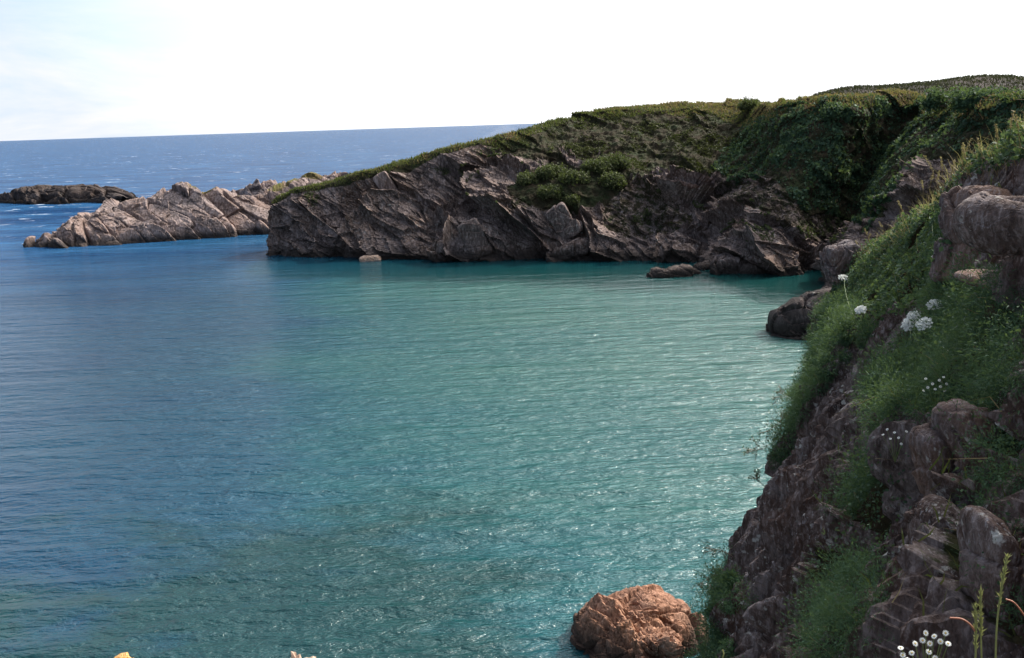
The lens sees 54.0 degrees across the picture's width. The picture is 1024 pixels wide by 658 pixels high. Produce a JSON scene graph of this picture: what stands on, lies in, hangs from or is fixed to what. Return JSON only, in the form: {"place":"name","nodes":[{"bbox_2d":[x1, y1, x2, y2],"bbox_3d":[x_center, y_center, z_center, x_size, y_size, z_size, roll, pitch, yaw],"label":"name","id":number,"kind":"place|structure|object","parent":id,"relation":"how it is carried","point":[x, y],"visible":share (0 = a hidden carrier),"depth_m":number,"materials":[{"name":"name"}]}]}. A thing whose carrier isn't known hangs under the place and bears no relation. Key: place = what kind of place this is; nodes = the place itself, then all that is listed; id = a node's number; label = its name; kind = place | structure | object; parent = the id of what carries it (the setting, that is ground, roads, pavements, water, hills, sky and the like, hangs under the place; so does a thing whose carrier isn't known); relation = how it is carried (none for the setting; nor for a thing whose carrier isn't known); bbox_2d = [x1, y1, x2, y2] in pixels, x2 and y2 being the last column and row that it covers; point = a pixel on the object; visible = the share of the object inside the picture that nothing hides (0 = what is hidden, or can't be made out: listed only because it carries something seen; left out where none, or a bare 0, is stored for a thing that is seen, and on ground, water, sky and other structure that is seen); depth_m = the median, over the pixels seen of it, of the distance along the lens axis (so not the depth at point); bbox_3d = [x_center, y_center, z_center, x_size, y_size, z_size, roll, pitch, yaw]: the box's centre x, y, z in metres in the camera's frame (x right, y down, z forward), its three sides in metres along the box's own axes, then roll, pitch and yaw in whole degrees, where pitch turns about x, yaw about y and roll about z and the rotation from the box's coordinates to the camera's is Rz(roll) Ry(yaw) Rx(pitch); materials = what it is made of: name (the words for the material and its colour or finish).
{"place":"outdoors","nodes":[
{"label":"outdoors","id":0,"kind":"place"},
{"bbox_2d":[0,123,824,657],"bbox_3d":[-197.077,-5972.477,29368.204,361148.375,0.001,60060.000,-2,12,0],"label":"sea","id":1,"kind":"structure","parent":0,"point":[240,447],"depth_m":51.28,"materials":[{"name":"liquid"}]},
{"bbox_2d":[0,184,137,204],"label":"sea reef","id":2,"kind":"object","parent":1,"relation":"in","point":[56,194],"visible":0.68,"depth_m":239.63},
{"bbox_2d":[114,652,130,657],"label":"lichened rock","id":3,"kind":"object","parent":1,"relation":"in","point":[124,655],"visible":1,"depth_m":28.44,"materials":[{"name":"yellow stone"}]},
{"bbox_2d":[23,172,329,247],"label":"rock promontory","id":4,"kind":"structure","parent":1,"relation":"in","point":[181,211],"depth_m":148.78,"materials":[{"name":"grey stone"}]},
{"bbox_2d":[231,171,348,195],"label":"rock ridge","id":5,"kind":"object","parent":1,"relation":"in","point":[256,187],"visible":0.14,"depth_m":204.43,"materials":[{"name":"grey stone"}]},
{"bbox_2d":[291,651,315,657],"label":"lichened rock","id":6,"kind":"object","parent":1,"relation":"in","point":[294,655],"visible":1,"depth_m":28.26,"materials":[{"name":"beige stone"}]},
{"bbox_2d":[359,255,380,261],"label":"boulder","id":7,"kind":"object","parent":1,"relation":"in","point":[363,258],"visible":0.84,"depth_m":116.05,"materials":[{"name":"beige stone"}]},
{"bbox_2d":[570,584,709,657],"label":"brown boulder","id":8,"kind":"object","parent":1,"relation":"in","point":[608,626],"visible":0.73,"depth_m":28.83,"materials":[{"name":"brown stone"}]},
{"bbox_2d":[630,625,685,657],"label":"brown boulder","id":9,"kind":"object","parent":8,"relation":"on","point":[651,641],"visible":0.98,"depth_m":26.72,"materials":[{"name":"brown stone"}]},
{"bbox_2d":[648,267,666,277],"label":"rock islet","id":10,"kind":"object","parent":1,"relation":"in","point":[655,270],"visible":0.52,"depth_m":97.16,"materials":[{"name":"stone"}]},
{"bbox_2d":[646,264,693,277],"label":"rock islet","id":11,"kind":"object","parent":1,"relation":"in","point":[684,270],"visible":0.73,"depth_m":97.02,"materials":[{"name":"grey stone"}]},
{"bbox_2d":[694,268,701,273],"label":"rock islet","id":12,"kind":"object","parent":1,"relation":"in","point":[696,271],"visible":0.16,"depth_m":98.51,"materials":[{"name":"stone"}]},
{"bbox_2d":[693,260,709,269],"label":"rock islet","id":13,"kind":"object","parent":1,"relation":"in","point":[704,265],"visible":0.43,"depth_m":101.13,"materials":[{"name":"grey stone"}]},
{"bbox_2d":[765,282,831,340],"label":"cove rock","id":14,"kind":"object","parent":1,"relation":"in","point":[788,319],"visible":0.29,"depth_m":69.02,"materials":[{"name":"grey stone"}]},
{"bbox_2d":[820,271,827,283],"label":"cove rock","id":15,"kind":"object","parent":1,"relation":"in","point":[823,276],"visible":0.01,"depth_m":78.03,"materials":[{"name":"grey stone"}]},
{"bbox_2d":[0,0,1023,140],"label":"sky","id":16,"kind":"structure","parent":0,"point":[70,69],"materials":[{"name":"white"}]},
{"bbox_2d":[265,91,1023,281],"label":"headland","id":17,"kind":"structure","parent":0,"point":[420,210],"depth_m":113.45,"materials":[{"name":"grey stone"}]},
{"bbox_2d":[373,171,397,189],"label":"boulder","id":18,"kind":"object","parent":17,"relation":"on","point":[383,180],"visible":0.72,"depth_m":120.75,"materials":[{"name":"grey stone"}]},
{"bbox_2d":[425,240,463,261],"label":"boulder","id":19,"kind":"object","parent":17,"relation":"on","point":[435,252],"visible":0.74,"depth_m":113.22,"materials":[{"name":"grey stone"}]},
{"bbox_2d":[457,218,492,260],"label":"boulder","id":20,"kind":"object","parent":17,"relation":"on","point":[474,239],"visible":1,"depth_m":112.40,"materials":[{"name":"grey stone"}]},
{"bbox_2d":[515,169,538,186],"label":"gorse bush","id":21,"kind":"object","parent":17,"relation":"on","point":[526,178],"visible":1,"depth_m":115.58,"materials":[{"name":"green plant"}]},
{"bbox_2d":[534,183,563,200],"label":"gorse bush","id":22,"kind":"object","parent":17,"relation":"on","point":[550,191],"visible":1,"depth_m":113.62,"materials":[{"name":"green plant"}]},
{"bbox_2d":[535,162,567,180],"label":"gorse bush","id":23,"kind":"object","parent":17,"relation":"on","point":[547,170],"visible":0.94,"depth_m":116.13,"materials":[{"name":"green plant"}]},
{"bbox_2d":[545,202,582,239],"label":"boulder","id":24,"kind":"object","parent":17,"relation":"on","point":[564,223],"visible":0.98,"depth_m":111.17,"materials":[{"name":"grey stone"}]},
{"bbox_2d":[545,237,589,261],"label":"boulder","id":25,"kind":"object","parent":17,"relation":"on","point":[576,247],"visible":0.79,"depth_m":110.44,"materials":[{"name":"grey stone"}]},
{"bbox_2d":[561,193,579,205],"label":"gorse bush","id":26,"kind":"object","parent":17,"relation":"on","point":[571,199],"visible":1,"depth_m":113.53,"materials":[{"name":"green plant"}]},
{"bbox_2d":[555,168,590,186],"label":"gorse bush","id":27,"kind":"object","parent":17,"relation":"on","point":[577,177],"visible":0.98,"depth_m":114.88,"materials":[{"name":"green plant"}]},
{"bbox_2d":[296,132,854,242],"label":"moss","id":28,"kind":"object","parent":17,"relation":"on","point":[799,227],"visible":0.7,"depth_m":107.17,"materials":[{"name":"green plant"}]},
{"bbox_2d":[579,155,615,174],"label":"gorse bush","id":29,"kind":"object","parent":17,"relation":"on","point":[599,166],"visible":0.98,"depth_m":116.71,"materials":[{"name":"green plant"}]},
{"bbox_2d":[597,170,626,190],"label":"gorse bush","id":30,"kind":"object","parent":17,"relation":"on","point":[613,179],"visible":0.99,"depth_m":114.80,"materials":[{"name":"green plant"}]},
{"bbox_2d":[598,151,635,171],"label":"gorse bush","id":31,"kind":"object","parent":17,"relation":"on","point":[622,161],"visible":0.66,"depth_m":117.78,"materials":[{"name":"green plant"}]},
{"bbox_2d":[497,104,762,182],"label":"heath","id":32,"kind":"object","parent":17,"relation":"on","point":[638,163],"visible":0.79,"depth_m":124.98,"materials":[{"name":"green plant"}]},
{"bbox_2d":[271,86,1023,202],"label":"turf","id":33,"kind":"structure","parent":17,"relation":"on","point":[699,105],"depth_m":124.56,"materials":[{"name":"green plant"}]},
{"bbox_2d":[709,253,747,274],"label":"boulder","id":34,"kind":"object","parent":17,"relation":"on","point":[725,263],"visible":0.63,"depth_m":97.79,"materials":[{"name":"grey stone"}]},
{"bbox_2d":[736,96,760,112],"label":"gorse bush","id":35,"kind":"object","parent":17,"relation":"on","point":[746,104],"visible":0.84,"depth_m":129.16,"materials":[{"name":"green plant"}]},
{"bbox_2d":[738,263,766,273],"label":"boulder","id":36,"kind":"object","parent":17,"relation":"on","point":[747,268],"visible":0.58,"depth_m":97.30,"materials":[{"name":"grey stone"}]},
{"bbox_2d":[818,101,853,121],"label":"gorse bush","id":37,"kind":"object","parent":17,"relation":"on","point":[834,110],"visible":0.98,"depth_m":101.68,"materials":[{"name":"green plant"}]},
{"bbox_2d":[711,91,1023,232],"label":"ivy","id":38,"kind":"object","parent":17,"relation":"on","point":[776,156],"visible":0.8,"depth_m":102.36,"materials":[{"name":"green plant"}]},
{"bbox_2d":[918,83,967,116],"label":"gorse bush","id":39,"kind":"object","parent":17,"relation":"on","point":[935,98],"visible":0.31,"depth_m":93.86,"materials":[{"name":"green plant"}]},
{"bbox_2d":[944,84,1023,115],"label":"gorse bush","id":40,"kind":"object","parent":17,"relation":"on","point":[962,101],"visible":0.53,"depth_m":83.52,"materials":[{"name":"green plant"}]},
{"bbox_2d":[709,154,1023,657],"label":"cliff","id":41,"kind":"structure","parent":0,"point":[780,529],"depth_m":7.14,"materials":[{"name":"grey stone"}]},
{"bbox_2d":[697,573,715,591],"bbox_3d":[2.357,3.067,12.101,0.272,0.291,0.223,-2,12,0],"label":"dry twig","id":42,"kind":"object","parent":41,"relation":"on","point":[705,580],"visible":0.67,"depth_m":12.09,"materials":[{"name":"green plant"}]},
{"bbox_2d":[701,542,734,558],"bbox_3d":[2.464,2.655,11.967,0.491,0.268,0.244,-4,12,-10],"label":"dry twig","id":43,"kind":"object","parent":41,"relation":"on","point":[705,551],"visible":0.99,"depth_m":11.93,"materials":[{"name":"green plant"}]},
{"bbox_2d":[741,436,767,461],"bbox_3d":[3.134,1.521,12.833,0.394,0.365,0.253,3,12,21],"label":"dry twig","id":44,"kind":"object","parent":41,"relation":"on","point":[748,450],"visible":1,"depth_m":12.84,"materials":[{"name":"green plant"}]},
{"bbox_2d":[746,467,763,485],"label":"dry twig","id":45,"kind":"object","parent":41,"relation":"on","point":[756,474],"visible":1,"depth_m":13.05,"materials":[{"name":"green plant"}]},
{"bbox_2d":[756,410,789,441],"bbox_3d":[3.349,1.229,12.869,0.482,0.398,0.216,-6,12,-20],"label":"dry twig","id":46,"kind":"object","parent":41,"relation":"on","point":[768,431],"visible":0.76,"depth_m":12.87,"materials":[{"name":"green plant"}]},
{"bbox_2d":[769,385,790,404],"bbox_3d":[3.825,0.954,14.337,0.382,0.244,0.366,-2,12,0],"label":"dry twig","id":47,"kind":"object","parent":41,"relation":"on","point":[777,392],"visible":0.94,"depth_m":14.33,"materials":[{"name":"green plant"}]},
{"bbox_2d":[819,239,862,284],"bbox_3d":[5.707,-1.144,17.336,0.748,0.780,0.813,-2,12,0],"label":"boulder","id":48,"kind":"object","parent":41,"relation":"on","point":[835,259],"visible":0.7,"depth_m":17.04,"materials":[{"name":"grey stone"}]},
{"bbox_2d":[838,274,852,313],"bbox_3d":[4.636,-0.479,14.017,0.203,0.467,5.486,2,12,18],"label":"wild carrot","id":49,"kind":"object","parent":41,"relation":"on","point":[843,276],"visible":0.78,"depth_m":16.46,"materials":[{"name":"white plant"}]},
{"bbox_2d":[678,234,1023,657],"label":"samphire","id":50,"kind":"object","parent":41,"relation":"on","point":[820,607],"visible":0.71,"depth_m":6.75,"materials":[{"name":"green plant"}]},
{"bbox_2d":[855,305,867,343],"bbox_3d":[3.773,-0.052,10.727,0.126,0.347,0.432,-2,12,0],"label":"wild carrot","id":51,"kind":"object","parent":41,"relation":"on","point":[860,309],"visible":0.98,"depth_m":10.83,"materials":[{"name":"white plant"}]},
{"bbox_2d":[708,132,1023,656],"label":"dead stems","id":52,"kind":"object","parent":41,"relation":"on","point":[909,400],"visible":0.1,"depth_m":6.88,"materials":[{"name":"brown plant"}]},
{"bbox_2d":[882,428,907,461],"bbox_3d":[2.342,0.715,6.163,0.161,0.227,0.030,-2,12,0],"label":"flowering stem","id":53,"kind":"object","parent":41,"relation":"on","point":[894,444],"visible":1,"depth_m":6.16,"materials":[{"name":"white plant"}]},
{"bbox_2d":[901,315,916,347],"bbox_3d":[3.622,0.076,9.008,0.125,0.312,0.582,-1,12,5],"label":"wild carrot","id":54,"kind":"object","parent":41,"relation":"on","point":[905,325],"visible":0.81,"depth_m":9.19,"materials":[{"name":"white plant"}]},
{"bbox_2d":[906,310,920,348],"bbox_3d":[3.607,0.018,9.007,0.132,0.303,0.466,2,12,19],"label":"wild carrot","id":55,"kind":"object","parent":41,"relation":"on","point":[911,314],"visible":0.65,"depth_m":9.12,"materials":[{"name":"white plant"}]},
{"bbox_2d":[813,124,1023,637],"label":"turf","id":56,"kind":"structure","parent":41,"relation":"on","point":[961,586],"depth_m":4.95,"materials":[{"name":"green plant"}]},
{"bbox_2d":[815,118,1023,320],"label":"creeper","id":57,"kind":"object","parent":41,"relation":"attached to","point":[871,280],"visible":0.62,"depth_m":11.43,"materials":[{"name":"green plant"}]},
{"bbox_2d":[915,317,932,356],"bbox_3d":[3.414,0.106,8.334,0.137,0.445,0.321,3,13,25],"label":"wild carrot","id":58,"kind":"object","parent":41,"relation":"on","point":[921,323],"visible":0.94,"depth_m":8.20,"materials":[{"name":"white plant"}]},
{"bbox_2d":[898,630,950,657],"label":"daisy clump","id":59,"kind":"object","parent":41,"relation":"on","point":[928,651],"visible":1,"depth_m":2.68,"materials":[{"name":"white plant"}]},
{"bbox_2d":[826,243,1023,645],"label":"creeper","id":60,"kind":"object","parent":41,"relation":"attached to","point":[1016,329],"visible":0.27,"depth_m":6.58,"materials":[{"name":"green plant"}]},
{"bbox_2d":[903,494,960,540],"bbox_3d":[2.193,1.172,5.163,0.266,0.621,0.420,-5,12,-15],"label":"boulder","id":61,"kind":"object","parent":41,"relation":"on","point":[924,512],"visible":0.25,"depth_m":5.10,"materials":[{"name":"grey stone"}]},
{"bbox_2d":[925,299,940,309],"bbox_3d":[3.647,-0.081,8.595,0.133,0.314,0.301,-2,12,0],"label":"wild carrot","id":62,"kind":"object","parent":41,"relation":"on","point":[931,302],"visible":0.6,"depth_m":8.65,"materials":[{"name":"white plant"}]},
{"bbox_2d":[909,423,959,496],"bbox_3d":[2.418,0.803,5.714,0.269,0.534,0.343,-2,12,0],"label":"boulder","id":63,"kind":"object","parent":41,"relation":"on","point":[925,453],"visible":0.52,"depth_m":5.63,"materials":[{"name":"grey stone"}]},
{"bbox_2d":[922,376,947,407],"bbox_3d":[2.629,0.408,6.253,0.161,0.232,0.031,-2,12,0],"label":"flowering stem","id":64,"kind":"object","parent":41,"relation":"on","point":[940,386],"visible":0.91,"depth_m":6.24,"materials":[{"name":"white plant"}]},
{"bbox_2d":[851,99,1023,257],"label":"dry grass","id":65,"kind":"structure","parent":41,"relation":"on","point":[933,198],"depth_m":11.10,"materials":[{"name":"green plant"}]},
{"bbox_2d":[929,237,981,282],"bbox_3d":[3.928,-0.578,8.740,0.311,0.419,0.620,-4,12,-11],"label":"boulder","id":66,"kind":"object","parent":41,"relation":"on","point":[941,257],"visible":0.34,"depth_m":8.78,"materials":[{"name":"grey stone"}]},
{"bbox_2d":[949,617,974,631],"bbox_3d":[0.928,0.608,2.070,0.055,0.034,0.004,-2,12,0],"label":"bent blade","id":67,"kind":"object","parent":41,"relation":"attached to","point":[967,622],"visible":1,"depth_m":2.07,"materials":[{"name":"brown plant"}]},
{"bbox_2d":[961,148,967,179],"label":"grass stalk","id":68,"kind":"object","parent":41,"relation":"on","point":[963,150],"depth_m":9.87,"materials":[{"name":"green plant"}]},
{"bbox_2d":[929,398,1001,475],"bbox_3d":[2.538,0.749,5.576,0.349,0.736,0.437,-2,12,0],"label":"boulder","id":69,"kind":"object","parent":41,"relation":"on","point":[951,427],"visible":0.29,"depth_m":5.44,"materials":[{"name":"grey stone"}]},
{"bbox_2d":[954,269,992,288],"bbox_3d":[3.217,-0.306,6.597,0.429,0.137,0.799,-2,12,0],"label":"boulder","id":70,"kind":"object","parent":41,"relation":"on","point":[956,274],"visible":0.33,"depth_m":6.67,"materials":[{"name":"grey stone"}]},
{"bbox_2d":[938,185,1012,244],"bbox_3d":[3.999,-0.958,8.626,0.520,0.560,0.723,-2,12,0],"label":"boulder","id":71,"kind":"object","parent":41,"relation":"on","point":[952,199],"visible":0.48,"depth_m":8.64,"materials":[{"name":"grey stone"}]},
{"bbox_2d":[972,604,979,657],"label":"foreground grass","id":72,"kind":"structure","parent":41,"relation":"on","point":[975,615],"depth_m":2.07,"materials":[{"name":"green plant"}]},
{"bbox_2d":[977,138,983,177],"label":"grass stalk","id":73,"kind":"object","parent":41,"relation":"on","point":[978,140],"depth_m":9.69,"materials":[{"name":"green plant"}]},
{"bbox_2d":[976,587,985,657],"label":"foreground grass","id":74,"kind":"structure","parent":41,"relation":"on","point":[981,618],"depth_m":2.07,"materials":[{"name":"green plant"}]},
{"bbox_2d":[952,191,1023,255],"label":"boulder","id":75,"kind":"object","parent":41,"relation":"on","point":[986,222],"visible":1,"depth_m":6.08,"materials":[{"name":"grey stone"}]},
{"bbox_2d":[957,505,1022,621],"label":"boulder","id":76,"kind":"object","parent":41,"relation":"on","point":[980,529],"visible":0.75,"depth_m":4.25,"materials":[{"name":"grey stone"}]},
{"bbox_2d":[994,123,998,173],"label":"grass stalk","id":77,"kind":"object","parent":41,"relation":"on","point":[996,134],"depth_m":9.32,"materials":[{"name":"green plant"}]},
{"bbox_2d":[995,552,1011,657],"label":"foreground grass","id":78,"kind":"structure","parent":41,"relation":"on","point":[1003,579],"depth_m":2.06,"materials":[{"name":"green plant"}]},
{"bbox_2d":[1006,110,1014,169],"bbox_3d":[4.425,-1.675,8.912,0.047,0.526,0.039,-2,12,0],"label":"grass stalk","id":79,"kind":"object","parent":41,"relation":"on","point":[1010,126],"depth_m":8.88,"materials":[{"name":"green plant"}]},
{"bbox_2d":[1005,599,1023,615],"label":"bent blade","id":80,"kind":"object","parent":41,"relation":"attached to","point":[1016,605],"visible":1,"depth_m":2.06,"materials":[{"name":"brown plant"}]},
{"bbox_2d":[1014,115,1019,165],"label":"grass stalk","id":81,"kind":"object","parent":41,"relation":"on","point":[1015,117],"depth_m":8.35,"materials":[{"name":"green plant"}]},
{"bbox_2d":[817,75,1023,99],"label":"hill","id":82,"kind":"structure","parent":0,"point":[965,82],"depth_m":165.86,"materials":[{"name":"green plant"}]},
{"bbox_2d":[813,73,1023,95],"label":"hill scrub","id":83,"kind":"object","parent":82,"relation":"on","point":[925,83],"visible":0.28,"depth_m":167.38,"materials":[{"name":"green plant"}]}
]}

